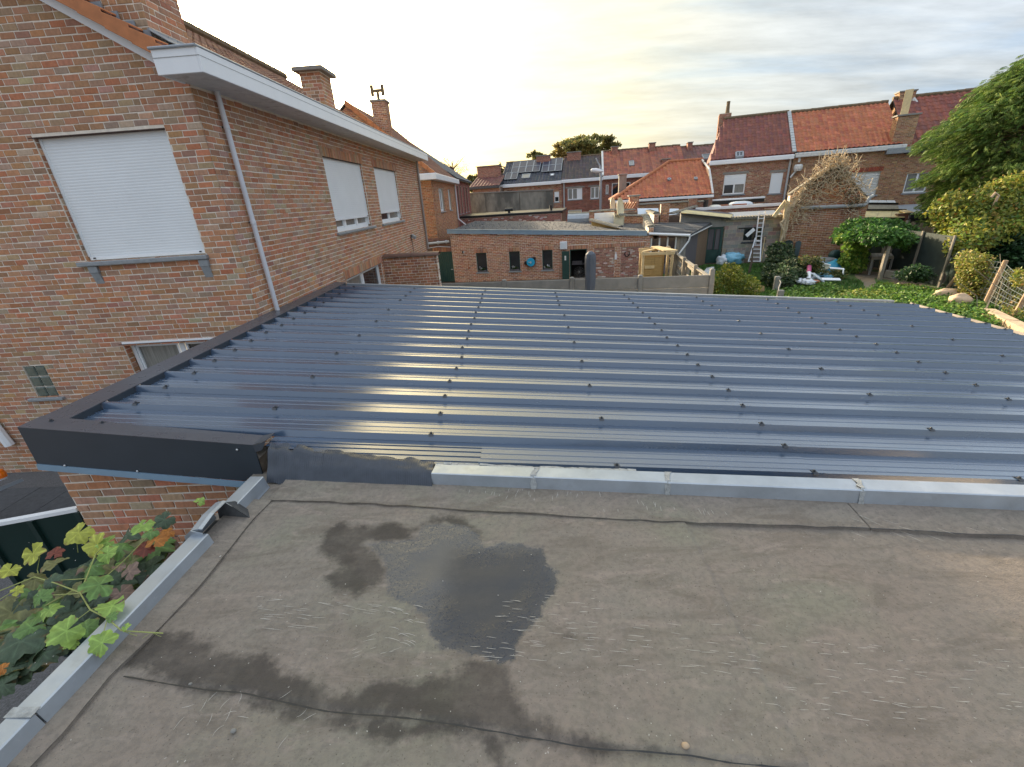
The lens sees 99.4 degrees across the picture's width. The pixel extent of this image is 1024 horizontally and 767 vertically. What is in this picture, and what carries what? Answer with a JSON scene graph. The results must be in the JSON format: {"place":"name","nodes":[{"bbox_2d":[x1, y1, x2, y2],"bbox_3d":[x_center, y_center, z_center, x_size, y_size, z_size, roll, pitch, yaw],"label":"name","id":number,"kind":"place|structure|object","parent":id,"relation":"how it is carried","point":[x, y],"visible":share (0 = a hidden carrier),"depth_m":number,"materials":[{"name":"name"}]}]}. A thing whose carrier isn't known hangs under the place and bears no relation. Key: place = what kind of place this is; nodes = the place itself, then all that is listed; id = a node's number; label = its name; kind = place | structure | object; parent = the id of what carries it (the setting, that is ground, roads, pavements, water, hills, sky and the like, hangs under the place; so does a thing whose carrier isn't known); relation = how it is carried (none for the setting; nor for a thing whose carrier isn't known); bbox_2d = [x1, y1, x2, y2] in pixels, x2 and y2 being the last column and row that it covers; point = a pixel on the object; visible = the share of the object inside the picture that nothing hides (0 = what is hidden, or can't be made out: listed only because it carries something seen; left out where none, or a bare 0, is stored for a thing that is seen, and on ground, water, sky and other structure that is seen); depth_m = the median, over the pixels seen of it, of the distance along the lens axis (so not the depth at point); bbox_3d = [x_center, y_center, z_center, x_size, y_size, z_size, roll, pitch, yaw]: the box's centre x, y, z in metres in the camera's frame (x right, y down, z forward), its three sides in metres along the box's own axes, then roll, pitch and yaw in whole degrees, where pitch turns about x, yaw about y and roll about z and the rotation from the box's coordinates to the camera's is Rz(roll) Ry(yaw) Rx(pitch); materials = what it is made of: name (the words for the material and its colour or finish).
{"place":"outdoors","nodes":[
{"label":"outdoors","id":0,"kind":"place"},
{"bbox_2d":[0,471,74,723],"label":"driveway","id":1,"kind":"structure","parent":0,"point":[18,697],"depth_m":5.31,"materials":[{"name":"concrete"}]},
{"bbox_2d":[0,469,22,490],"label":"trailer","id":2,"kind":"object","parent":1,"relation":"on","point":[3,474],"visible":1,"depth_m":6.14,"materials":[{"name":"metal"}]},
{"bbox_2d":[0,497,204,698],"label":"grapevine","id":3,"kind":"object","parent":1,"relation":"on","point":[55,616],"visible":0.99,"depth_m":2.57,"materials":[{"name":"green plant"}]},
{"bbox_2d":[0,486,75,519],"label":"paved strip","id":4,"kind":"object","parent":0,"point":[15,502],"visible":0.13,"depth_m":7.06,"materials":[{"name":"concrete"}]},
{"bbox_2d":[0,0,428,472],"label":"brick house","id":5,"kind":"structure","parent":0,"point":[173,182],"depth_m":6.44,"materials":[{"name":"brick"}]},
{"bbox_2d":[0,424,14,446],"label":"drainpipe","id":6,"kind":"object","parent":5,"relation":"attached to","point":[6,439],"depth_m":7.52,"materials":[{"name":"plastic"}]},
{"bbox_2d":[24,365,58,395],"bbox_3d":[-7.795,-0.047,7.232,0.366,0.556,0.075,-3,23,2],"label":"glass block window","id":7,"kind":"structure","parent":5,"relation":"in","point":[39,376],"depth_m":7.19,"materials":[{"name":"glass"}]},
{"bbox_2d":[131,341,213,370],"bbox_3d":[-5.322,-0.112,7.285,1.670,1.336,0.070,-3,23,2],"label":"lower window","id":8,"kind":"structure","parent":5,"relation":"in","point":[149,355],"depth_m":7.12,"materials":[{"name":"white plastic"}]},
{"bbox_2d":[336,215,368,231],"bbox_3d":[-4.055,-4.559,10.569,0.070,1.534,2.450,-3,23,2],"label":"window","id":9,"kind":"structure","parent":5,"relation":"in","point":[342,225],"depth_m":10.84,"materials":[{"name":"white plastic"}]},
{"bbox_2d":[347,265,380,283],"bbox_3d":[-3.880,-1.829,11.823,0.070,2.450,2.750,-3,23,2],"label":"patio window","id":10,"kind":"structure","parent":5,"relation":"in","point":[370,276],"depth_m":11.93,"materials":[{"name":"white plastic"}]},
{"bbox_2d":[381,211,399,222],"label":"window","id":11,"kind":"structure","parent":5,"relation":"in","point":[393,216],"depth_m":14.11,"materials":[{"name":"white plastic"}]},
{"bbox_2d":[470,189,553,212],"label":"rendered wall","id":12,"kind":"structure","parent":0,"point":[486,202],"depth_m":42.06,"materials":[{"name":"concrete"}]},
{"bbox_2d":[18,250,1023,472],"bbox_3d":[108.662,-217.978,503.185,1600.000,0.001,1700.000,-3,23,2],"label":"ground","id":13,"kind":"structure","parent":0,"point":[583,276],"depth_m":22.52,"materials":[{"name":"soil"}]},
{"bbox_2d":[339,84,453,230],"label":"brick house","id":14,"kind":"structure","parent":13,"relation":"on","point":[380,119],"depth_m":22.01,"materials":[{"name":"ceramic"}]},
{"bbox_2d":[383,251,441,285],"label":"garden wall","id":15,"kind":"structure","parent":13,"relation":"on","point":[417,268],"depth_m":12.85,"materials":[{"name":"brick"}]},
{"bbox_2d":[412,143,471,226],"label":"slate house","id":16,"kind":"structure","parent":13,"relation":"on","point":[463,197],"depth_m":35.26,"materials":[{"name":"red paint"}]},
{"bbox_2d":[419,173,465,237],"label":"side wing","id":17,"kind":"structure","parent":13,"relation":"on","point":[443,212],"depth_m":24.44,"materials":[{"name":"brick"}]},
{"bbox_2d":[437,156,468,173],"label":"bare tree","id":18,"kind":"object","parent":13,"relation":"on","point":[453,167],"visible":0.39,"depth_m":64.76,"materials":[{"name":"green plant"}]},
{"bbox_2d":[469,165,504,191],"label":"brick house","id":19,"kind":"structure","parent":13,"relation":"on","point":[489,178],"depth_m":48.46,"materials":[{"name":"brick"}]},
{"bbox_2d":[0,462,1023,766],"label":"flat roof","id":20,"kind":"structure","parent":13,"relation":"on","point":[492,616],"depth_m":2.06,"materials":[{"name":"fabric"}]},
{"bbox_2d":[184,500,249,539],"bbox_3d":[-1.923,0.897,2.865,0.255,0.170,0.342,-3,23,2],"label":"roof outlet","id":21,"kind":"object","parent":20,"relation":"on","point":[206,522],"visible":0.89,"depth_m":2.91,"materials":[{"name":"metal"}]},
{"bbox_2d":[460,208,566,225],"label":"brick wall","id":22,"kind":"structure","parent":13,"relation":"on","point":[556,214],"depth_m":32.31,"materials":[{"name":"brown brick"}]},
{"bbox_2d":[17,282,1023,553],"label":"steel roof annex","id":23,"kind":"object","parent":13,"relation":"on","point":[843,388],"visible":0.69,"depth_m":4.47,"materials":[{"name":"metal"}]},
{"bbox_2d":[0,506,97,656],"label":"garden gate","id":24,"kind":"structure","parent":23,"relation":"attached to","point":[48,529],"depth_m":3.93,"materials":[{"name":"green metal"}]},
{"bbox_2d":[266,442,434,485],"bbox_3d":[-1.242,0.618,3.300,1.365,0.261,0.217,0,23,9],"label":"sealing tape","id":25,"kind":"object","parent":23,"relation":"attached to","point":[300,462],"visible":0.96,"depth_m":3.29,"materials":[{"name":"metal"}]},
{"bbox_2d":[526,149,545,158],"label":"broadleaf tree","id":26,"kind":"object","parent":13,"relation":"on","point":[534,153],"visible":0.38,"depth_m":75.10,"materials":[{"name":"green plant"}]},
{"bbox_2d":[447,220,649,281],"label":"brick outbuilding","id":27,"kind":"structure","parent":13,"relation":"on","point":[497,250],"depth_m":22.49,"materials":[{"name":"brick"}]},
{"bbox_2d":[427,237,451,251],"bbox_3d":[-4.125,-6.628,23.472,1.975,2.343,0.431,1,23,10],"label":"brick lintel","id":28,"kind":"structure","parent":27,"relation":"attached to","point":[440,244],"depth_m":23.04,"materials":[{"name":"brick"}]},
{"bbox_2d":[438,251,454,281],"bbox_3d":[-3.565,-6.299,23.538,0.880,1.620,0.110,1,23,10],"label":"garden door","id":29,"kind":"structure","parent":27,"relation":"attached to","point":[446,266],"depth_m":23.50,"materials":[{"name":"green paint"}]},
{"bbox_2d":[476,253,487,271],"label":"window","id":30,"kind":"structure","parent":27,"relation":"in","point":[481,258],"depth_m":23.07,"materials":[{"name":"glass"}]},
{"bbox_2d":[509,251,520,270],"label":"window","id":31,"kind":"structure","parent":27,"relation":"in","point":[514,256],"depth_m":22.75,"materials":[{"name":"glass"}]},
{"bbox_2d":[542,250,552,269],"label":"window","id":32,"kind":"structure","parent":27,"relation":"in","point":[547,258],"depth_m":22.46,"materials":[{"name":"glass"}]},
{"bbox_2d":[562,251,569,278],"bbox_3d":[2.733,-6.009,22.098,0.370,1.390,0.062,1,23,10],"label":"door","id":33,"kind":"structure","parent":27,"relation":"in","point":[565,254],"depth_m":22.08,"materials":[{"name":"green paint"}]},
{"bbox_2d":[617,198,623,218],"bbox_3d":[6.067,-9.710,24.493,0.241,1.431,1.116,10,27,29],"label":"chimney","id":34,"kind":"object","parent":27,"relation":"on","point":[620,206],"visible":0.93,"depth_m":24.51,"materials":[{"name":"concrete"}]},
{"bbox_2d":[642,209,659,241],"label":"party wall","id":35,"kind":"structure","parent":27,"relation":"on","point":[650,221],"depth_m":23.02,"materials":[{"name":"brick"}]},
{"bbox_2d":[549,137,571,157],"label":"broadleaf tree","id":36,"kind":"object","parent":13,"relation":"on","point":[558,151],"visible":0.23,"depth_m":75.92,"materials":[{"name":"green plant"}]},
{"bbox_2d":[442,268,714,296],"bbox_3d":[1.598,-2.345,13.096,8.260,1.930,0.140,1,23,10],"label":"concrete fence","id":37,"kind":"object","parent":13,"relation":"on","point":[691,284],"visible":0.25,"depth_m":12.53,"materials":[{"name":"concrete"}]},
{"bbox_2d":[561,151,602,220],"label":"terraced house","id":38,"kind":"structure","parent":13,"relation":"on","point":[580,186],"depth_m":47.45,"materials":[{"name":"brown brick"}]},
{"bbox_2d":[568,188,581,199],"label":"window","id":39,"kind":"structure","parent":38,"relation":"in","point":[573,193],"depth_m":47.34,"materials":[{"name":"white plastic"}]},
{"bbox_2d":[591,187,598,198],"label":"window","id":40,"kind":"structure","parent":38,"relation":"in","point":[594,190],"depth_m":46.97,"materials":[{"name":"white plastic"}]},
{"bbox_2d":[559,133,621,154],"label":"broadleaf tree","id":41,"kind":"object","parent":13,"relation":"on","point":[585,144],"visible":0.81,"depth_m":71.64,"materials":[{"name":"green plant"}]},
{"bbox_2d":[585,251,595,289],"bbox_3d":[2.171,-2.328,12.092,0.500,2.617,0.500,1,23,10],"label":"closed parasol","id":42,"kind":"object","parent":13,"relation":"on","point":[590,267],"visible":0.59,"depth_m":11.68,"materials":[{"name":"fabric"}]},
{"bbox_2d":[567,208,636,228],"bbox_3d":[5.353,-8.712,25.913,4.172,3.097,6.562,1,24,11],"label":"annex","id":43,"kind":"object","parent":13,"relation":"on","point":[607,218],"visible":0.4,"depth_m":25.35,"materials":[{"name":"paint"}]},
{"bbox_2d":[638,246,677,288],"bbox_3d":[5.923,-4.632,17.863,1.360,1.858,1.120,1,23,10],"label":"wooden shelter","id":44,"kind":"object","parent":13,"relation":"on","point":[651,264],"visible":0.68,"depth_m":17.38,"materials":[{"name":"brown wood"}]},
{"bbox_2d":[643,255,662,276],"bbox_3d":[5.660,-4.385,17.537,0.682,1.593,0.052,1,23,10],"label":"door panel","id":45,"kind":"structure","parent":44,"relation":"in","point":[656,260],"depth_m":17.36,"materials":[{"name":"brown wood"}]},
{"bbox_2d":[608,157,713,210],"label":"brick outhouse","id":46,"kind":"structure","parent":13,"relation":"on","point":[678,180],"depth_m":29.87,"materials":[{"name":"ceramic"}]},
{"bbox_2d":[618,173,627,192],"bbox_3d":[8.782,-13.924,34.863,0.685,5.221,1.020,1,23,10],"label":"rendered chimney","id":47,"kind":"object","parent":46,"relation":"on","point":[622,180],"visible":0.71,"depth_m":33.67,"materials":[{"name":"paint"}]},
{"bbox_2d":[624,195,704,258],"bbox_3d":[9.536,-9.942,27.333,5.140,3.731,4.616,1,23,10],"label":"annex","id":48,"kind":"object","parent":13,"relation":"on","point":[670,211],"visible":0.28,"depth_m":26.79,"materials":[{"name":"brick"}]},
{"bbox_2d":[665,246,714,293],"bbox_3d":[6.309,-3.759,15.939,0.240,1.720,7.242,1,23,10],"label":"pallet fence","id":49,"kind":"object","parent":13,"relation":"on","point":[685,268],"visible":0.37,"depth_m":15.73,"materials":[{"name":"grey wood"}]},
{"bbox_2d":[695,196,781,212],"bbox_3d":[14.311,-10.546,28.803,4.963,3.103,3.320,1,23,10],"label":"flat roof extension","id":50,"kind":"object","parent":13,"relation":"on","point":[749,206],"visible":0.19,"depth_m":27.17,"materials":[{"name":"white plastic"}]},
{"bbox_2d":[709,210,782,261],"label":"block store","id":51,"kind":"structure","parent":13,"relation":"on","point":[738,226],"depth_m":23.42,"materials":[{"name":"concrete"}]},
{"bbox_2d":[679,213,725,226],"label":"concrete beam","id":52,"kind":"structure","parent":51,"relation":"on","point":[717,222],"depth_m":23.44,"materials":[{"name":"concrete"}]},
{"bbox_2d":[681,209,732,218],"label":"corrugated roof","id":53,"kind":"structure","parent":51,"relation":"on","point":[707,213],"depth_m":23.28,"materials":[{"name":"white plastic"}]},
{"bbox_2d":[705,227,723,262],"bbox_3d":[11.071,-7.610,23.948,0.924,1.920,0.120,1,23,10],"label":"green door","id":54,"kind":"structure","parent":51,"relation":"attached to","point":[713,254],"depth_m":23.91,"materials":[{"name":"paint"}]},
{"bbox_2d":[706,249,718,262],"bbox_3d":[11.110,-7.089,24.204,0.728,0.720,0.060,1,23,10],"label":"door panel","id":55,"kind":"structure","parent":54,"relation":"in","point":[711,255],"depth_m":24.17,"materials":[{"name":"green paint"}]},
{"bbox_2d":[743,228,761,239],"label":"window","id":56,"kind":"structure","parent":51,"relation":"in","point":[751,237],"depth_m":23.43,"materials":[{"name":"black glass"}]},
{"bbox_2d":[763,164,874,259],"bbox_3d":[16.344,-9.431,23.915,3.858,4.647,4.570,1,23,10],"label":"ivy annex","id":57,"kind":"object","parent":13,"relation":"on","point":[814,239],"visible":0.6,"depth_m":22.25,"materials":[{"name":"brick"}]},
{"bbox_2d":[779,143,877,241],"bbox_3d":[15.752,-9.222,21.528,4.329,4.694,1.188,-2,23,5],"label":"dead ivy","id":58,"kind":"object","parent":57,"relation":"attached to","point":[840,173],"visible":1,"depth_m":21.30,"materials":[{"name":"plant"}]},
{"bbox_2d":[772,200,788,241],"bbox_3d":[13.762,-8.305,22.425,0.720,2.170,0.160,1,23,10],"label":"timber brace","id":59,"kind":"object","parent":58,"relation":"attached to","point":[778,210],"visible":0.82,"depth_m":22.17,"materials":[{"name":"brown wood"}]},
{"bbox_2d":[785,100,906,212],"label":"terraced house","id":60,"kind":"structure","parent":13,"relation":"on","point":[864,128],"depth_m":28.41,"materials":[{"name":"tile"}]},
{"bbox_2d":[850,171,880,194],"bbox_3d":[22.828,-12.969,28.221,1.539,1.380,0.056,5,25,19],"label":"boarded window","id":61,"kind":"structure","parent":60,"relation":"in","point":[875,175],"depth_m":28.09,"materials":[{"name":"white paint"}]},
{"bbox_2d":[865,200,914,220],"bbox_3d":[21.031,-8.872,24.462,2.202,2.620,5.296,16,30,38],"label":"lean to","id":62,"kind":"object","parent":13,"relation":"on","point":[887,208],"visible":0.22,"depth_m":23.46,"materials":[{"name":"wood"}]},
{"bbox_2d":[883,217,937,233],"bbox_3d":[18.925,-7.181,21.632,0.246,2.002,7.260,4,24,17],"label":"reed screen","id":63,"kind":"object","parent":13,"relation":"on","point":[927,229],"visible":0.08,"depth_m":18.95,"materials":[{"name":"wicker"}]},
{"bbox_2d":[866,229,956,287],"bbox_3d":[16.798,-5.928,19.215,0.116,1.850,7.592,2,24,14],"label":"dark screen","id":64,"kind":"object","parent":13,"relation":"on","point":[927,249],"visible":0.43,"depth_m":17.01,"materials":[{"name":"grey wood"}]},
{"bbox_2d":[867,204,1004,244],"bbox_3d":[26.580,-10.069,26.803,8.220,2.304,7.401,1,23,10],"label":"grey extension","id":65,"kind":"object","parent":13,"relation":"on","point":[910,207],"visible":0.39,"depth_m":24.33,"materials":[{"name":"paint"}]},
{"bbox_2d":[884,87,1011,204],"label":"terraced house","id":66,"kind":"structure","parent":13,"relation":"on","point":[915,117],"depth_m":27.34,"materials":[{"name":"red brick"}]},
{"bbox_2d":[902,173,929,192],"bbox_3d":[25.442,-12.657,27.377,1.154,1.155,0.060,5,25,19],"label":"window","id":67,"kind":"structure","parent":66,"relation":"in","point":[914,175],"depth_m":27.45,"materials":[{"name":"white plastic"}]},
{"bbox_2d":[906,54,1023,233],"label":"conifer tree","id":68,"kind":"object","parent":13,"relation":"on","point":[977,131],"visible":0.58,"depth_m":19.10,"materials":[{"name":"green plant"}]},
{"bbox_2d":[922,169,1023,256],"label":"autumn shrub","id":69,"kind":"object","parent":13,"relation":"on","point":[968,219],"visible":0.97,"depth_m":16.41,"materials":[{"name":"green plant"}]},
{"bbox_2d":[970,227,1023,284],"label":"dark shrub","id":70,"kind":"object","parent":13,"relation":"on","point":[1012,252],"visible":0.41,"depth_m":15.90,"materials":[{"name":"green plant"}]},
{"bbox_2d":[500,155,563,207],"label":"terraced house","id":71,"kind":"structure","parent":0,"point":[541,172],"depth_m":48.32,"materials":[{"name":"grey brick"}]},
{"bbox_2d":[590,158,602,211],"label":"street lamp","id":72,"kind":"object","parent":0,"point":[597,170],"visible":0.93,"depth_m":40.83,"materials":[{"name":"metal"}]},
{"bbox_2d":[177,0,1023,192],"label":"sky","id":73,"kind":"structure","parent":0,"point":[485,82],"materials":[{"name":"white"}]},
{"bbox_2d":[601,142,683,208],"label":"terraced house","id":74,"kind":"structure","parent":0,"point":[637,163],"depth_m":46.99,"materials":[{"name":"tile"}]},
{"bbox_2d":[612,182,629,195],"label":"window","id":75,"kind":"structure","parent":74,"relation":"in","point":[614,185],"depth_m":46.45,"materials":[{"name":"glass"}]},
{"bbox_2d":[681,141,713,164],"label":"terraced house","id":76,"kind":"structure","parent":0,"point":[690,150],"depth_m":47.06,"materials":[{"name":"brick"}]},
{"bbox_2d":[663,263,838,298],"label":"lawn grass","id":77,"kind":"structure","parent":0,"point":[754,267],"depth_m":21.37,"materials":[{"name":"plant"}]},
{"bbox_2d":[706,101,796,204],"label":"terraced house","id":78,"kind":"structure","parent":0,"point":[751,155],"depth_m":30.16,"materials":[{"name":"red brick"}]},
{"bbox_2d":[722,174,745,194],"bbox_3d":[15.604,-13.992,30.502,1.379,1.290,0.086,5,25,19],"label":"window","id":79,"kind":"structure","parent":78,"relation":"in","point":[735,183],"depth_m":30.49,"materials":[{"name":"white plastic"}]},
{"bbox_2d":[768,172,782,193],"bbox_3d":[18.035,-13.713,29.703,0.717,1.298,0.086,5,25,19],"label":"window","id":80,"kind":"structure","parent":78,"relation":"in","point":[776,178],"depth_m":29.67,"materials":[{"name":"white plastic"}]},
{"bbox_2d":[690,262,1020,318],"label":"lawn","id":81,"kind":"structure","parent":0,"point":[851,275],"depth_m":18.58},
{"bbox_2d":[649,222,711,273],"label":"garden shed","id":82,"kind":"structure","parent":81,"relation":"on","point":[692,245],"depth_m":21.89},
{"bbox_2d":[716,254,727,264],"bbox_3d":[11.485,-6.715,23.619,0.741,0.633,0.575,-3,23,2],"label":"plastic bag","id":83,"kind":"object","parent":81,"relation":"on","point":[721,259],"visible":0.78,"depth_m":23.50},
{"bbox_2d":[725,252,745,263],"bbox_3d":[11.976,-6.778,23.588,1.375,0.723,0.715,-8,23,-9],"label":"plastic bag","id":84,"kind":"object","parent":81,"relation":"on","point":[737,258],"visible":0.81,"depth_m":23.32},
{"bbox_2d":[713,262,762,297],"bbox_3d":[8.317,-3.727,16.038,2.083,1.509,1.359,-3,23,2],"label":"evergreen bush","id":85,"kind":"object","parent":81,"relation":"on","point":[727,280],"visible":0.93,"depth_m":15.93,"materials":[{"name":"green plant"}]},
{"bbox_2d":[748,211,765,261],"bbox_3d":[12.880,-7.723,22.888,0.647,2.480,1.057,5,25,19],"label":"ladder","id":86,"kind":"object","parent":81,"relation":"on","point":[755,238],"visible":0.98,"depth_m":22.94,"materials":[{"name":"metal"}]},
{"bbox_2d":[772,276,780,291],"bbox_3d":[10.349,-3.887,17.013,0.180,0.618,0.160,1,23,10],"label":"concrete post","id":87,"kind":"object","parent":81,"relation":"on","point":[776,282],"visible":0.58,"depth_m":16.94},
{"bbox_2d":[748,240,807,287],"bbox_3d":[11.870,-5.293,19.155,2.145,1.534,5.661,5,25,19],"label":"ivy bush","id":88,"kind":"object","parent":81,"relation":"on","point":[781,259],"visible":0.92,"depth_m":18.37,"materials":[{"name":"green plant"}]},
{"bbox_2d":[796,254,848,278],"bbox_3d":[13.023,-4.875,18.304,2.213,1.157,0.764,1,24,11],"label":"shrub","id":89,"kind":"object","parent":81,"relation":"on","point":[817,261],"visible":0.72,"depth_m":18.19,"materials":[{"name":"green plant"}]},
{"bbox_2d":[828,250,841,258],"bbox_3d":[15.659,-6.214,21.016,0.695,0.582,0.438,-3,23,2],"label":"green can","id":90,"kind":"object","parent":81,"relation":"on","point":[836,254],"visible":0.66,"depth_m":20.86,"materials":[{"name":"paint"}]},
{"bbox_2d":[832,286,892,299],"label":"pale weed","id":91,"kind":"object","parent":81,"relation":"on","point":[859,293],"visible":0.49,"depth_m":15.46,"materials":[{"name":"green plant"}]},
{"bbox_2d":[843,239,890,279],"bbox_3d":[15.710,-5.752,19.262,4.111,1.624,2.332,-24,30,-38],"label":"pergola","id":92,"kind":"object","parent":81,"relation":"on","point":[885,251],"visible":0.29,"depth_m":17.79,"materials":[{"name":"brown wood"}]},
{"bbox_2d":[828,216,920,273],"bbox_3d":[16.132,-6.052,19.006,3.940,2.386,3.947,-3,23,2],"label":"climbing plant","id":93,"kind":"object","parent":92,"relation":"on","point":[854,233],"visible":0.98,"depth_m":18.75,"materials":[{"name":"green plant"}]},
{"bbox_2d":[767,281,1002,325],"bbox_3d":[12.558,-3.080,15.265,6.244,0.393,5.315,17,31,40],"label":"ground cover","id":94,"kind":"object","parent":81,"relation":"on","point":[910,295],"visible":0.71,"depth_m":15.04,"materials":[{"name":"green plant"}]},
{"bbox_2d":[891,263,937,283],"bbox_3d":[15.040,-4.138,16.280,1.326,0.772,1.018,-3,23,2],"label":"potted bush","id":95,"kind":"object","parent":94,"relation":"on","point":[920,273],"visible":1,"depth_m":16.11,"materials":[{"name":"green plant"}]},
{"bbox_2d":[752,275,1023,328],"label":"rough grass","id":96,"kind":"structure","parent":81,"relation":"on","point":[855,283],"depth_m":16.89,"materials":[{"name":"plant"}]},
{"bbox_2d":[889,279,934,287],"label":"trodden earth","id":97,"kind":"structure","parent":81,"relation":"on","point":[900,282],"depth_m":17.21,"materials":[{"name":"soil"}]},
{"bbox_2d":[934,288,961,297],"bbox_3d":[14.793,-3.048,14.813,0.993,0.368,0.395,-3,23,2],"label":"garden rock","id":98,"kind":"object","parent":81,"relation":"on","point":[945,291],"visible":0.56,"depth_m":14.68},
{"bbox_2d":[947,293,973,306],"bbox_3d":[14.298,-2.612,13.853,0.682,0.531,0.503,-3,23,2],"label":"garden rock","id":99,"kind":"object","parent":81,"relation":"on","point":[959,297],"visible":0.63,"depth_m":13.72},
{"bbox_2d":[946,254,1023,314],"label":"wire fence","id":100,"kind":"object","parent":81,"relation":"on","point":[1020,304],"visible":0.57,"depth_m":13.48,"materials":[{"name":"wood"}]},
{"bbox_2d":[941,248,964,288],"bbox_3d":[15.847,-4.062,15.509,0.371,1.533,1.009,6,25,22],"label":"climbing plant","id":101,"kind":"object","parent":100,"relation":"hanging from","point":[950,271],"visible":0.52,"depth_m":15.61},
{"bbox_2d":[950,248,1023,319],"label":"fence creeper","id":102,"kind":"object","parent":100,"relation":"attached to","point":[973,268],"visible":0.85,"depth_m":14.00,"materials":[{"name":"green plant"}]},
{"bbox_2d":[981,308,1023,332],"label":"earth bank","id":103,"kind":"structure","parent":81,"relation":"on","point":[1011,322],"depth_m":11.70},
{"bbox_2d":[855,271,897,287],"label":"garden path","id":104,"kind":"structure","parent":0,"point":[866,278],"depth_m":18.43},
{"bbox_2d":[866,253,893,274],"bbox_3d":[16.212,-5.279,19.159,0.770,0.776,1.560,12,27,32],"label":"garden table","id":105,"kind":"object","parent":104,"relation":"on","point":[872,258],"visible":0.81,"depth_m":18.77,"materials":[{"name":"grey wood"}]},
{"bbox_2d":[884,269,899,278],"bbox_3d":[15.918,-4.539,18.048,0.514,0.325,0.500,-3,23,2],"label":"stone trough","id":106,"kind":"object","parent":104,"relation":"on","point":[888,274],"visible":0.59,"depth_m":18.02,"materials":[{"name":"stone"}]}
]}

